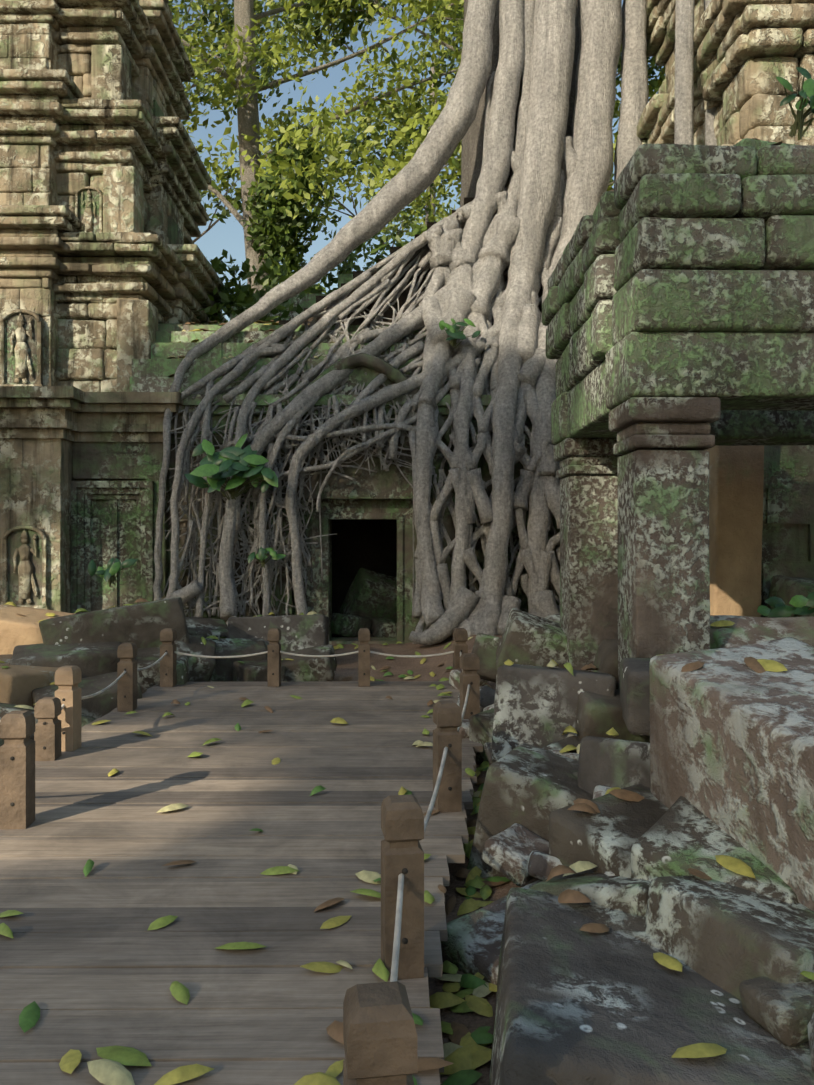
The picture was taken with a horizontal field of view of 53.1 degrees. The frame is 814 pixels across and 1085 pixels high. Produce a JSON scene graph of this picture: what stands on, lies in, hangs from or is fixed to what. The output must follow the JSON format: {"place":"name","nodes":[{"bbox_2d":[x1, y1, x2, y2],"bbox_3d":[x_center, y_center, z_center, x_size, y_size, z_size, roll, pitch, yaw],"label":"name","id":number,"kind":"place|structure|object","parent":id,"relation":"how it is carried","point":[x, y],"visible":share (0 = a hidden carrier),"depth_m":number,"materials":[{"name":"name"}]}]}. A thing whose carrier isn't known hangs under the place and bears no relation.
{"place":"outdoors","nodes":[
{"label":"outdoors","id":0,"kind":"place"},
{"bbox_2d":[172,0,663,321],"label":"sky","id":1,"kind":"structure","parent":0,"point":[229,236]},
{"bbox_2d":[329,634,538,1084],"bbox_3d":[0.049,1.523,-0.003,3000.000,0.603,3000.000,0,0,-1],"label":"ground","id":2,"kind":"structure","parent":0,"point":[471,1021],"depth_m":9.96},
{"bbox_2d":[0,0,229,613],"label":"tower","id":3,"kind":"structure","parent":2,"relation":"on","point":[106,268],"depth_m":12.56,"materials":[{"name":"stone"}]},
{"bbox_2d":[0,681,482,1084],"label":"boardwalk","id":4,"kind":"structure","parent":2,"relation":"on","point":[90,962],"depth_m":3.64,"materials":[{"name":"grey wood"}]},
{"bbox_2d":[0,628,479,1084],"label":"wooden posts","id":5,"kind":"object","parent":4,"relation":"on","point":[380,1037],"visible":0.94,"depth_m":4.26,"materials":[{"name":"brown wood"}]},
{"bbox_2d":[35,651,469,981],"bbox_3d":[-2.193,1.192,4.431,5.602,0.140,8.212,0,0,-1],"label":"rope","id":6,"kind":"object","parent":5,"relation":"attached to","point":[396,950],"visible":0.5,"depth_m":4.25,"materials":[{"name":"grey fabric"}]},
{"bbox_2d":[130,274,559,643],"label":"gallery wall","id":7,"kind":"structure","parent":2,"relation":"on","point":[367,555],"depth_m":12.40,"materials":[{"name":"stone"}]},
{"bbox_2d":[0,597,813,1084],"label":"fallen blocks","id":8,"kind":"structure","parent":2,"relation":"on","point":[710,759],"depth_m":3.17,"materials":[{"name":"grey stone"}]},
{"bbox_2d":[0,138,813,1084],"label":"fallen leaves","id":9,"kind":"object","parent":2,"relation":"on","point":[466,1052],"visible":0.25,"depth_m":3.04,"materials":[{"name":"plant"}]},
{"bbox_2d":[168,0,664,323],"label":"forest trees","id":10,"kind":"object","parent":2,"relation":"on","point":[285,185],"visible":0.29,"depth_m":25.74,"materials":[{"name":"green plant"}]},
{"bbox_2d":[152,0,717,644],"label":"tree roots","id":11,"kind":"object","parent":2,"relation":"on","point":[526,118],"visible":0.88,"depth_m":12.32,"materials":[{"name":"grey plant"}]},
{"bbox_2d":[542,138,813,688],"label":"porch","id":12,"kind":"object","parent":2,"relation":"on","point":[678,312],"visible":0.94,"depth_m":5.04,"materials":[{"name":"stone"}]},
{"bbox_2d":[88,67,813,617],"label":"wall plants","id":13,"kind":"object","parent":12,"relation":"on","point":[220,467],"depth_m":11.38,"materials":[{"name":"green plant"}]},
{"bbox_2d":[636,0,813,145],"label":"tower","id":14,"kind":"structure","parent":2,"relation":"on","point":[747,53],"depth_m":9.80,"materials":[{"name":"stone"}]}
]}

